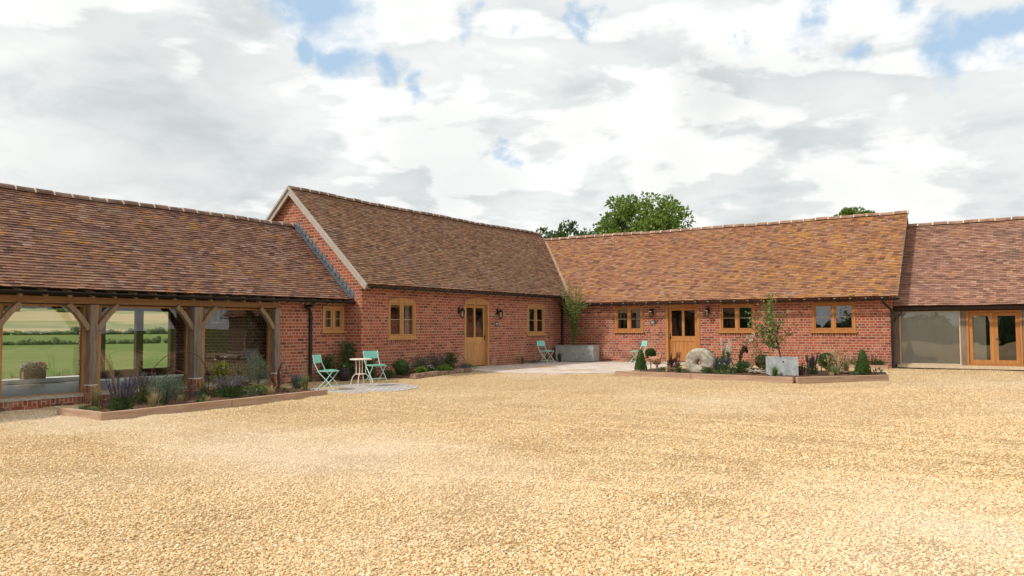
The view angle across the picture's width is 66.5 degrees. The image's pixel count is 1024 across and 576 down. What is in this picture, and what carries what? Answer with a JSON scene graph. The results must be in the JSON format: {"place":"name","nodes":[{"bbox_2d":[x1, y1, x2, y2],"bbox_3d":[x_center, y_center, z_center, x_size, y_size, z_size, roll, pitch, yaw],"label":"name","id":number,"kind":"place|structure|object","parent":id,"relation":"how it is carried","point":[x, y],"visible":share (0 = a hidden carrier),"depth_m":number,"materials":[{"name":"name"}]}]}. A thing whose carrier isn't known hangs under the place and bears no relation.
{"place":"outdoors","nodes":[
{"label":"outdoors","id":0,"kind":"place"},
{"bbox_2d":[10,371,76,378],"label":"rough grass","id":1,"kind":"structure","parent":0,"point":[11,376],"depth_m":24.63,"materials":[{"name":"green plant"}]},
{"bbox_2d":[85,384,102,407],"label":"ornamental grass","id":2,"kind":"object","parent":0,"point":[95,399],"depth_m":14.17,"materials":[{"name":"beige plant"}]},
{"bbox_2d":[142,390,164,406],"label":"ornamental grass","id":3,"kind":"object","parent":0,"point":[152,402],"depth_m":14.00,"materials":[{"name":"beige plant"}]},
{"bbox_2d":[98,399,231,420],"bbox_3d":[-5.989,2.165,13.649,0.110,0.215,2.404,-2,-3,36],"label":"timber sleeper","id":4,"kind":"object","parent":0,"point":[169,409],"visible":0.56,"depth_m":13.54,"materials":[{"name":"wood"}]},
{"bbox_2d":[0,183,355,410],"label":"glazed barn","id":5,"kind":"structure","parent":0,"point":[213,284],"depth_m":18.08,"materials":[{"name":"red brick"}]},
{"bbox_2d":[18,361,47,378],"bbox_3d":[-11.138,1.894,18.171,0.378,0.432,0.685,-2,-3,33],"label":"flower trough","id":6,"kind":"object","parent":5,"relation":"on","point":[27,372],"visible":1,"depth_m":18.09,"materials":[{"name":"stone"}]},
{"bbox_2d":[211,307,224,323],"bbox_3d":[-7.828,0.718,20.829,0.550,0.460,0.065,-2,-3,33],"label":"window","id":7,"kind":"structure","parent":5,"relation":"in","point":[218,311],"depth_m":20.80,"materials":[{"name":"white paint"}]},
{"bbox_2d":[319,352,340,381],"bbox_3d":[-4.827,2.119,20.698,0.397,0.850,0.743,-2,-3,33],"label":"climbing plant","id":8,"kind":"object","parent":5,"relation":"attached to","point":[326,361],"visible":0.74,"depth_m":20.62,"materials":[{"name":"green plant"}]},
{"bbox_2d":[321,306,346,332],"bbox_3d":[-4.882,0.852,21.117,0.258,0.725,0.870,-2,-3,33],"label":"window","id":9,"kind":"structure","parent":5,"relation":"in","point":[333,327],"depth_m":21.11,"materials":[{"name":"brown wood"}]},
{"bbox_2d":[84,386,318,411],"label":"soil","id":10,"kind":"structure","parent":0,"point":[104,404],"depth_m":15.60,"materials":[{"name":"brown soil"}]},
{"bbox_2d":[57,407,99,419],"bbox_3d":[-7.289,2.163,13.180,1.411,0.215,0.110,-2,-4,36],"label":"timber sleeper","id":11,"kind":"object","parent":10,"relation":"on","point":[74,412],"visible":0.56,"depth_m":13.13,"materials":[{"name":"wood"}]},
{"bbox_2d":[99,354,118,402],"bbox_3d":[-7.733,1.716,14.978,0.364,1.006,0.117,1,-3,-22],"label":"pampas reed","id":12,"kind":"object","parent":10,"relation":"on","point":[112,374],"visible":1,"depth_m":14.99,"materials":[{"name":"beige plant"}]},
{"bbox_2d":[105,375,137,410],"bbox_3d":[-6.869,1.871,13.726,0.527,0.684,0.492,1,-3,-30],"label":"salvia","id":13,"kind":"object","parent":10,"relation":"on","point":[125,403],"visible":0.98,"depth_m":13.69,"materials":[{"name":"purple plant"}]},
{"bbox_2d":[131,372,156,402],"bbox_3d":[-7.124,1.951,15.089,0.487,0.675,0.484,-2,-3,33],"label":"lavender","id":14,"kind":"object","parent":10,"relation":"on","point":[141,391],"visible":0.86,"depth_m":15.05,"materials":[{"name":"purple plant"}]},
{"bbox_2d":[143,372,187,404],"bbox_3d":[-6.579,1.909,14.728,0.850,0.682,0.819,-2,-3,33],"label":"rosemary","id":15,"kind":"object","parent":10,"relation":"on","point":[167,386],"visible":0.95,"depth_m":14.68,"materials":[{"name":"green plant"}]},
{"bbox_2d":[159,370,190,397],"bbox_3d":[-6.752,1.964,15.615,0.630,0.636,0.076,1,-3,-16],"label":"rusty hoop","id":16,"kind":"object","parent":10,"relation":"on","point":[186,377],"visible":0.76,"depth_m":15.65,"materials":[{"name":"metal"}]},
{"bbox_2d":[142,351,208,397],"bbox_3d":[-6.948,1.819,16.320,0.173,1.001,1.679,-2,-3,26],"label":"rusty hoop","id":17,"kind":"object","parent":10,"relation":"on","point":[177,352],"visible":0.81,"depth_m":16.32,"materials":[{"name":"metal"}]},
{"bbox_2d":[211,388,220,396],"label":"seedling","id":18,"kind":"object","parent":10,"relation":"on","point":[213,391],"visible":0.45,"depth_m":16.02,"materials":[{"name":"green plant"}]},
{"bbox_2d":[208,356,232,386],"bbox_3d":[-6.213,1.876,16.709,0.424,0.828,0.513,-2,-3,33],"label":"sweet pea","id":19,"kind":"object","parent":10,"relation":"on","point":[222,369],"visible":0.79,"depth_m":16.66,"materials":[{"name":"green plant"}]},
{"bbox_2d":[213,374,247,397],"bbox_3d":[-5.760,2.027,15.871,0.592,0.556,0.659,-2,-3,33],"label":"salvia","id":20,"kind":"object","parent":10,"relation":"on","point":[228,388],"visible":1,"depth_m":15.82,"materials":[{"name":"green plant"}]},
{"bbox_2d":[244,387,259,395],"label":"seedling","id":21,"kind":"object","parent":10,"relation":"on","point":[256,391],"visible":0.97,"depth_m":16.07,"materials":[{"name":"green plant"}]},
{"bbox_2d":[237,352,271,386],"bbox_3d":[-5.565,1.820,16.992,0.658,0.950,0.833,-1,-3,12],"label":"fennel","id":22,"kind":"object","parent":10,"relation":"on","point":[260,376],"visible":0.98,"depth_m":16.91,"materials":[{"name":"green plant"}]},
{"bbox_2d":[242,382,269,394],"bbox_3d":[-5.360,2.122,16.385,0.530,0.311,0.625,-2,-3,33],"label":"dusky cranesbill","id":23,"kind":"object","parent":10,"relation":"on","point":[259,386],"visible":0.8,"depth_m":16.37,"materials":[{"name":"green plant"}]},
{"bbox_2d":[267,366,276,389],"bbox_3d":[-5.327,2.028,17.340,0.204,0.610,0.108,1,-3,-20],"label":"rusty stake","id":24,"kind":"object","parent":10,"relation":"on","point":[273,381],"visible":0.84,"depth_m":17.33,"materials":[{"name":"metal"}]},
{"bbox_2d":[230,390,326,406],"bbox_3d":[-4.595,2.221,15.538,0.110,0.215,2.273,-2,-3,36],"label":"timber sleeper","id":25,"kind":"object","parent":10,"relation":"on","point":[246,401],"visible":0.56,"depth_m":15.33,"materials":[{"name":"wood"}]},
{"bbox_2d":[277,362,282,387],"bbox_3d":[-5.348,2.023,17.929,0.159,0.673,0.106,-2,-3,28],"label":"rusty stake","id":26,"kind":"object","parent":10,"relation":"on","point":[278,377],"visible":0.85,"depth_m":17.91,"materials":[{"name":"metal"}]},
{"bbox_2d":[290,373,302,388],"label":"lavender","id":27,"kind":"object","parent":10,"relation":"on","point":[296,380],"visible":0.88,"depth_m":17.98,"materials":[{"name":"teal plant"}]},
{"bbox_2d":[299,372,312,389],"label":"ornamental grass","id":28,"kind":"object","parent":10,"relation":"on","point":[305,384],"depth_m":17.31,"materials":[{"name":"green plant"}]},
{"bbox_2d":[196,379,209,392],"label":"ornamental grass","id":29,"kind":"object","parent":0,"point":[202,385],"depth_m":16.60,"materials":[{"name":"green plant"}]},
{"bbox_2d":[233,361,244,386],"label":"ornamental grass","id":30,"kind":"object","parent":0,"point":[238,370],"depth_m":16.93,"materials":[{"name":"green plant"}]},
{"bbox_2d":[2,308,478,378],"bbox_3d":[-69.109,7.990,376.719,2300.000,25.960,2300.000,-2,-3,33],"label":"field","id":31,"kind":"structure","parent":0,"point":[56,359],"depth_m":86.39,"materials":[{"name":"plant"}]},
{"bbox_2d":[3,308,160,311],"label":"woods","id":32,"kind":"object","parent":31,"relation":"on","point":[61,310],"depth_m":509.73,"materials":[{"name":"green plant"}]},
{"bbox_2d":[3,336,167,344],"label":"hedge","id":33,"kind":"object","parent":31,"relation":"on","point":[57,341],"visible":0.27,"depth_m":90.91,"materials":[{"name":"green plant"}]},
{"bbox_2d":[3,326,167,334],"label":"hedge","id":34,"kind":"object","parent":31,"relation":"on","point":[75,330],"visible":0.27,"depth_m":247.57,"materials":[{"name":"green plant"}]},
{"bbox_2d":[536,219,594,237],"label":"tree","id":35,"kind":"object","parent":31,"relation":"on","point":[562,233],"visible":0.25,"depth_m":55.38,"materials":[{"name":"green plant"}]},
{"bbox_2d":[592,191,696,234],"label":"tree","id":36,"kind":"object","parent":31,"relation":"on","point":[660,217],"visible":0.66,"depth_m":53.80,"materials":[{"name":"green plant"}]},
{"bbox_2d":[834,206,875,215],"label":"tree","id":37,"kind":"object","parent":31,"relation":"on","point":[847,211],"visible":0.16,"depth_m":55.13,"materials":[{"name":"green plant"}]},
{"bbox_2d":[266,385,276,394],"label":"ornamental grass","id":38,"kind":"object","parent":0,"point":[270,391],"depth_m":15.92,"materials":[{"name":"beige plant"}]},
{"bbox_2d":[375,367,460,378],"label":"soil","id":39,"kind":"structure","parent":0,"point":[407,375],"depth_m":21.28,"materials":[{"name":"brown soil"}]},
{"bbox_2d":[392,359,409,374],"bbox_3d":[-3.024,2.202,21.540,0.520,0.526,0.578,-2,-3,33],"label":"euonymus","id":40,"kind":"object","parent":39,"relation":"on","point":[401,366],"visible":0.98,"depth_m":21.38,"materials":[{"name":"green plant"}]},
{"bbox_2d":[413,366,427,373],"bbox_3d":[-2.521,2.308,21.575,0.506,0.340,0.604,-2,-3,33],"label":"heuchera","id":41,"kind":"object","parent":39,"relation":"on","point":[419,369],"visible":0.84,"depth_m":21.42,"materials":[{"name":"green plant"}]},
{"bbox_2d":[411,355,431,369],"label":"lavender bush","id":42,"kind":"object","parent":39,"relation":"on","point":[417,363],"visible":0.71,"depth_m":22.42,"materials":[{"name":"green plant"}]},
{"bbox_2d":[428,352,447,370],"bbox_3d":[-2.196,2.215,23.127,0.591,0.636,0.630,0,-3,-15],"label":"catmint","id":43,"kind":"object","parent":39,"relation":"on","point":[442,361],"visible":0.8,"depth_m":23.06,"materials":[{"name":"green plant"}]},
{"bbox_2d":[435,364,451,370],"bbox_3d":[-1.980,2.316,22.361,0.465,0.298,0.484,-1,-3,20],"label":"lady mantle","id":44,"kind":"object","parent":39,"relation":"on","point":[445,367],"visible":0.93,"depth_m":22.26,"materials":[{"name":"green plant"}]},
{"bbox_2d":[443,351,458,369],"bbox_3d":[-1.831,2.180,23.449,0.526,0.625,0.537,2,-4,-36],"label":"hebe","id":45,"kind":"object","parent":39,"relation":"on","point":[452,359],"visible":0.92,"depth_m":23.43,"materials":[{"name":"green plant"}]},
{"bbox_2d":[456,362,476,369],"bbox_3d":[-1.359,2.358,23.362,0.515,0.301,0.703,-2,-3,33],"label":"trailing juniper","id":46,"kind":"object","parent":39,"relation":"on","point":[467,365],"visible":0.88,"depth_m":23.30,"materials":[{"name":"teal plant"}]},
{"bbox_2d":[0,364,1023,575],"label":"gravel yard","id":47,"kind":"structure","parent":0,"point":[491,388],"depth_m":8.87,"materials":[{"name":"gravel"}]},
{"bbox_2d":[337,362,351,380],"bbox_3d":[-4.419,2.191,20.583,0.405,0.502,0.375,-2,-3,33],"label":"flower pot","id":48,"kind":"object","parent":47,"relation":"on","point":[343,373],"visible":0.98,"depth_m":20.45,"materials":[{"name":"grey ceramic"}]},
{"bbox_2d":[309,383,417,392],"bbox_3d":[-3.445,2.388,18.136,2.564,0.171,2.635,-2,-3,33],"label":"paved circle","id":49,"kind":"object","parent":47,"relation":"on","point":[377,387],"visible":0.44,"depth_m":18.12,"materials":[{"name":"grey stone"}]},
{"bbox_2d":[312,354,340,389],"bbox_3d":[-4.234,1.913,17.783,0.558,0.788,0.431,-1,-3,9],"label":"bistro chair","id":50,"kind":"object","parent":49,"relation":"on","point":[317,359],"visible":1,"depth_m":17.81,"materials":[{"name":"teal metal"}]},
{"bbox_2d":[350,358,371,386],"bbox_3d":[-3.609,2.011,18.657,0.532,0.649,0.532,-2,-3,33],"label":"bistro table","id":51,"kind":"object","parent":49,"relation":"on","point":[359,359],"visible":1,"depth_m":18.65,"materials":[{"name":"beige metal"}]},
{"bbox_2d":[363,350,387,382],"bbox_3d":[-3.497,1.996,19.918,0.431,0.788,0.558,2,-4,-39],"label":"bistro chair","id":52,"kind":"object","parent":47,"relation":"on","point":[370,354],"visible":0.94,"depth_m":20.02,"materials":[{"name":"teal metal"}]},
{"bbox_2d":[381,367,395,378],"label":"pink rose","id":53,"kind":"object","parent":47,"relation":"on","point":[389,373],"visible":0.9,"depth_m":20.84,"materials":[{"name":"green plant"}]},
{"bbox_2d":[265,186,567,378],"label":"brick cottage","id":54,"kind":"structure","parent":47,"relation":"on","point":[414,280],"depth_m":24.72,"materials":[{"name":"brick"}]},
{"bbox_2d":[339,340,356,378],"bbox_3d":[-4.423,1.946,21.086,0.409,1.103,0.512,-2,-3,33],"label":"climbing plant","id":55,"kind":"object","parent":54,"relation":"attached to","point":[346,354],"visible":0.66,"depth_m":21.05,"materials":[{"name":"green plant"}]},
{"bbox_2d":[362,356,377,378],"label":"climbing plant","id":56,"kind":"object","parent":54,"relation":"attached to","point":[369,368],"visible":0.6,"depth_m":21.15,"materials":[{"name":"green plant"}]},
{"bbox_2d":[387,298,417,339],"bbox_3d":[-3.223,0.889,22.550,0.250,1.210,1.270,-2,-3,33],"label":"window","id":57,"kind":"structure","parent":54,"relation":"in","point":[400,302],"depth_m":22.57,"materials":[{"name":"brown wood"}]},
{"bbox_2d":[458,307,464,317],"bbox_3d":[-1.593,0.787,24.699,0.236,0.345,0.210,-2,-3,33],"label":"wall lantern","id":58,"kind":"object","parent":54,"relation":"attached to","point":[460,312],"depth_m":24.71,"materials":[{"name":"black paint"}]},
{"bbox_2d":[466,305,484,365],"bbox_3d":[-1.219,1.546,25.597,0.109,1.986,1.172,-2,-3,33],"label":"door","id":59,"kind":"structure","parent":54,"relation":"in","point":[475,346],"depth_m":25.64,"materials":[{"name":"brown wood"}]},
{"bbox_2d":[496,309,502,318],"bbox_3d":[-0.404,0.872,26.500,0.236,0.345,0.210,-2,-3,33],"label":"wall lantern","id":60,"kind":"object","parent":54,"relation":"attached to","point":[500,315],"depth_m":26.48,"materials":[{"name":"black paint"}]},
{"bbox_2d":[527,304,545,335],"bbox_3d":[0.825,1.161,28.680,0.250,1.175,1.290,-2,-3,33],"label":"window","id":61,"kind":"structure","parent":54,"relation":"in","point":[535,332],"depth_m":28.62,"materials":[{"name":"brown wood"}]},
{"bbox_2d":[410,373,422,378],"bbox_3d":[-2.556,2.404,20.903,0.180,0.215,0.400,0,-2,25],"label":"edging stone","id":62,"kind":"object","parent":47,"relation":"on","point":[416,376],"visible":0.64,"depth_m":20.77,"materials":[{"name":"stone"}]},
{"bbox_2d":[423,372,431,377],"bbox_3d":[-2.353,2.412,21.273,0.180,0.220,0.400,-4,-3,28],"label":"edging stone","id":63,"kind":"object","parent":47,"relation":"on","point":[427,374],"visible":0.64,"depth_m":21.23,"materials":[{"name":"stone"}]},
{"bbox_2d":[428,371,440,376],"bbox_3d":[-2.149,2.421,21.642,0.180,0.228,0.400,0,-2,30],"label":"edging stone","id":64,"kind":"object","parent":47,"relation":"on","point":[436,373],"visible":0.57,"depth_m":21.56,"materials":[{"name":"stone"}]},
{"bbox_2d":[453,368,464,373],"bbox_3d":[-1.561,2.465,22.764,0.180,0.221,0.400,0,-3,30],"label":"edging stone","id":65,"kind":"object","parent":47,"relation":"on","point":[459,370],"visible":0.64,"depth_m":22.67,"materials":[{"name":"stone"}]},
{"bbox_2d":[462,368,470,372],"bbox_3d":[-1.379,2.481,23.145,0.180,0.215,0.400,-4,-5,25],"label":"edging stone","id":66,"kind":"object","parent":47,"relation":"on","point":[467,370],"visible":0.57,"depth_m":23.09,"materials":[{"name":"stone"}]},
{"bbox_2d":[530,210,908,368],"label":"brick range","id":67,"kind":"structure","parent":47,"relation":"on","point":[832,282],"depth_m":27.42,"materials":[{"name":"brick"}]},
{"bbox_2d":[613,306,643,332],"bbox_3d":[4.338,1.163,28.779,1.210,0.980,0.250,-2,-3,33],"label":"window","id":68,"kind":"structure","parent":67,"relation":"in","point":[629,310],"depth_m":28.72,"materials":[{"name":"brown wood"}]},
{"bbox_2d":[705,307,709,316],"bbox_3d":[6.753,0.845,26.981,0.210,0.345,0.236,-2,-3,33],"label":"wall lantern","id":69,"kind":"object","parent":67,"relation":"attached to","point":[707,310],"depth_m":26.95,"materials":[{"name":"black paint"}]},
{"bbox_2d":[718,304,756,332],"bbox_3d":[7.657,1.037,26.541,1.300,0.980,0.162,-2,-3,33],"label":"window","id":70,"kind":"structure","parent":67,"relation":"in","point":[737,329],"depth_m":26.52,"materials":[{"name":"brown wood"}]},
{"bbox_2d":[810,302,856,332],"bbox_3d":[10.228,0.940,24.848,1.400,0.980,0.162,-2,-3,33],"label":"window","id":71,"kind":"structure","parent":67,"relation":"in","point":[833,329],"depth_m":24.83,"materials":[{"name":"brown wood"}]},
{"bbox_2d":[816,364,888,368],"bbox_3d":[10.437,2.455,24.015,2.070,0.190,0.110,-2,-3,33],"label":"timber sleeper","id":72,"kind":"object","parent":47,"relation":"on","point":[877,366],"visible":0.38,"depth_m":23.61,"materials":[{"name":"wood"}]},
{"bbox_2d":[867,353,875,364],"bbox_3d":[11.030,2.212,23.979,0.296,0.467,0.352,0,-3,-12],"label":"astilbe","id":73,"kind":"object","parent":47,"relation":"on","point":[872,355],"visible":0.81,"depth_m":23.92,"materials":[{"name":"pink plant"}]},
{"bbox_2d":[870,358,884,364],"bbox_3d":[11.180,2.290,23.855,0.478,0.290,0.414,-2,-3,33],"label":"sedum","id":74,"kind":"object","parent":47,"relation":"on","point":[879,361],"visible":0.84,"depth_m":23.83,"materials":[{"name":"green plant"}]},
{"bbox_2d":[893,216,1023,370],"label":"glazed end range","id":75,"kind":"structure","parent":47,"relation":"on","point":[959,305],"depth_m":23.84,"materials":[{"name":"tile"}]},
{"bbox_2d":[0,0,1023,236],"label":"sky","id":76,"kind":"structure","parent":0,"point":[529,115],"materials":[{"name":"white"}]},
{"bbox_2d":[471,361,684,374],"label":"paved terrace","id":77,"kind":"structure","parent":0,"point":[606,367],"depth_m":24.71,"materials":[{"name":"stone"}]},
{"bbox_2d":[537,341,554,362],"bbox_3d":[1.206,2.288,28.027,0.558,0.788,0.431,-3,-4,41],"label":"bistro chair","id":78,"kind":"object","parent":77,"relation":"on","point":[540,343],"visible":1,"depth_m":28.05,"materials":[{"name":"teal metal"}]},
{"bbox_2d":[555,345,599,361],"bbox_3d":[2.436,2.432,29.157,1.620,0.580,0.500,-2,-3,33],"label":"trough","id":79,"kind":"object","parent":77,"relation":"on","point":[589,353],"visible":1,"depth_m":28.89,"materials":[{"name":"metal"}]},
{"bbox_2d":[559,281,587,344],"bbox_3d":[2.294,0.913,29.274,1.179,2.592,0.815,-1,-3,11],"label":"bamboo","id":80,"kind":"object","parent":79,"relation":"on","point":[571,308],"visible":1,"depth_m":29.19,"materials":[{"name":"green plant"}]},
{"bbox_2d":[629,341,646,362],"bbox_3d":[4.385,2.225,27.039,0.558,0.788,0.431,0,-3,-14],"label":"bistro chair","id":81,"kind":"object","parent":77,"relation":"on","point":[644,343],"visible":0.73,"depth_m":27.16,"materials":[{"name":"teal metal"}]},
{"bbox_2d":[645,348,655,368],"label":"topiary","id":82,"kind":"object","parent":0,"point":[651,352],"visible":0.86,"depth_m":23.26,"materials":[{"name":"green plant"}]},
{"bbox_2d":[640,368,889,382],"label":"soil","id":83,"kind":"structure","parent":0,"point":[821,373],"depth_m":20.52,"materials":[{"name":"brown soil"}]},
{"bbox_2d":[634,348,646,369],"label":"topiary","id":84,"kind":"object","parent":83,"relation":"on","point":[640,364],"visible":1,"depth_m":22.40,"materials":[{"name":"green plant"}]},
{"bbox_2d":[615,371,691,378],"bbox_3d":[3.684,2.310,20.455,2.185,0.215,0.110,-2,-4,37],"label":"timber sleeper","id":85,"kind":"object","parent":83,"relation":"on","point":[651,374],"visible":0.56,"depth_m":20.40,"materials":[{"name":"wood"}]},
{"bbox_2d":[648,352,663,367],"bbox_3d":[4.190,2.110,22.703,0.478,0.517,0.194,0,-3,0],"label":"metal hen","id":86,"kind":"object","parent":83,"relation":"on","point":[656,360],"visible":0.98,"depth_m":22.65,"materials":[{"name":"metal"}]},
{"bbox_2d":[666,352,680,367],"bbox_3d":[4.694,2.162,22.727,0.476,0.645,0.450,-2,-3,33],"label":"dark heuchera","id":87,"kind":"object","parent":83,"relation":"on","point":[676,361],"visible":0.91,"depth_m":22.69,"materials":[{"name":"purple plant"}]},
{"bbox_2d":[685,348,715,371],"bbox_3d":[5.197,2.064,21.558,0.810,0.810,0.315,-2,-7,30],"label":"millstone","id":88,"kind":"object","parent":83,"relation":"on","point":[694,357],"visible":0.77,"depth_m":21.45,"materials":[{"name":"stone"}]},
{"bbox_2d":[700,366,714,372],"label":"geranium","id":89,"kind":"object","parent":83,"relation":"on","point":[706,369],"visible":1,"depth_m":20.98,"materials":[{"name":"green plant"}]},
{"bbox_2d":[713,356,731,372],"bbox_3d":[5.741,2.128,21.325,0.659,0.522,0.666,-2,-3,33],"label":"salvia","id":90,"kind":"object","parent":83,"relation":"on","point":[717,366],"visible":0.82,"depth_m":21.23,"materials":[{"name":"purple plant"}]},
{"bbox_2d":[719,338,732,363],"bbox_3d":[5.991,1.930,21.914,0.387,1.038,0.361,-1,-3,12],"label":"white delphinium","id":91,"kind":"object","parent":83,"relation":"on","point":[727,351],"visible":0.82,"depth_m":21.88,"materials":[{"name":"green plant"}]},
{"bbox_2d":[718,363,735,371],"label":"daisies","id":92,"kind":"object","parent":83,"relation":"on","point":[726,367],"visible":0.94,"depth_m":20.81,"materials":[{"name":"green plant"}]},
{"bbox_2d":[732,359,751,372],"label":"perennial","id":93,"kind":"object","parent":83,"relation":"on","point":[743,364],"visible":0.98,"depth_m":20.95,"materials":[{"name":"green plant"}]},
{"bbox_2d":[691,373,793,382],"bbox_3d":[5.570,2.232,19.022,2.536,0.215,0.110,-2,-4,37],"label":"timber sleeper","id":94,"kind":"object","parent":83,"relation":"on","point":[771,379],"visible":0.56,"depth_m":18.91,"materials":[{"name":"wood"}]},
{"bbox_2d":[738,345,747,365],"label":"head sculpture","id":95,"kind":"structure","parent":83,"relation":"on","point":[744,348],"depth_m":22.10,"materials":[{"name":"wood"}]},
{"bbox_2d":[744,368,765,373],"bbox_3d":[6.491,2.194,20.674,0.636,0.156,0.480,-1,-3,7],"label":"driftwood","id":96,"kind":"object","parent":83,"relation":"on","point":[756,371],"visible":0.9,"depth_m":20.67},
{"bbox_2d":[740,333,771,370],"bbox_3d":[6.651,1.762,21.680,0.848,1.131,0.948,-3,-4,44],"label":"climbing rose","id":97,"kind":"object","parent":83,"relation":"on","point":[756,352],"visible":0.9,"depth_m":21.67,"materials":[{"name":"plant"}]},
{"bbox_2d":[754,354,767,369],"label":"topiary","id":98,"kind":"object","parent":83,"relation":"on","point":[763,357],"visible":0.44,"depth_m":22.25,"materials":[{"name":"green plant"}]},
{"bbox_2d":[766,357,798,375],"bbox_3d":[6.952,2.020,20.122,0.697,0.479,0.628,-1,-3,8],"label":"metal planter","id":99,"kind":"object","parent":83,"relation":"on","point":[787,365],"visible":0.95,"depth_m":19.82,"materials":[{"name":"metal"}]},
{"bbox_2d":[745,292,798,357],"bbox_3d":[6.677,0.987,20.355,1.016,1.777,1.396,1,-3,-29],"label":"fruit tree","id":100,"kind":"object","parent":99,"relation":"on","point":[770,321],"visible":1,"depth_m":20.23,"materials":[{"name":"green plant"}]},
{"bbox_2d":[798,362,808,374],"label":"perennial","id":101,"kind":"object","parent":83,"relation":"on","point":[801,370],"visible":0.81,"depth_m":19.95,"materials":[{"name":"red plant"}]},
{"bbox_2d":[805,353,817,374],"bbox_3d":[7.801,2.006,20.323,0.373,0.622,0.345,-2,-3,33],"label":"salvia","id":102,"kind":"object","parent":83,"relation":"on","point":[812,368],"visible":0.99,"depth_m":20.27,"materials":[{"name":"purple plant"}]},
{"bbox_2d":[817,352,834,369],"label":"topiary","id":103,"kind":"object","parent":83,"relation":"on","point":[824,362],"visible":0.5,"depth_m":21.63,"materials":[{"name":"green plant"}]},
{"bbox_2d":[823,364,841,374],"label":"perennial","id":104,"kind":"object","parent":83,"relation":"on","point":[832,370],"visible":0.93,"depth_m":20.08,"materials":[{"name":"green plant"}]},
{"bbox_2d":[824,349,847,370],"bbox_3d":[8.747,1.960,21.080,0.574,0.697,0.656,-2,-3,33],"label":"dry hydrangea","id":105,"kind":"object","parent":83,"relation":"on","point":[840,360],"visible":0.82,"depth_m":21.02,"materials":[{"name":"beige plant"}]},
{"bbox_2d":[795,375,888,383],"bbox_3d":[7.799,2.184,18.425,2.349,0.215,0.110,0,-3,-10],"label":"timber sleeper","id":106,"kind":"object","parent":83,"relation":"on","point":[825,379],"visible":0.56,"depth_m":18.36,"materials":[{"name":"wood"}]},
{"bbox_2d":[854,348,871,373],"bbox_3d":[9.091,1.907,20.251,0.435,0.729,0.433,-2,-3,33],"label":"topiary","id":107,"kind":"object","parent":83,"relation":"on","point":[862,366],"visible":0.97,"depth_m":20.16,"materials":[{"name":"green plant"}]},
{"bbox_2d":[770,365,777,375],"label":"ornamental grass","id":108,"kind":"object","parent":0,"point":[775,372],"depth_m":19.58,"materials":[{"name":"green plant"}]},
{"bbox_2d":[840,358,852,369],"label":"ornamental grass","id":109,"kind":"object","parent":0,"point":[845,366],"depth_m":20.90,"materials":[{"name":"beige plant"}]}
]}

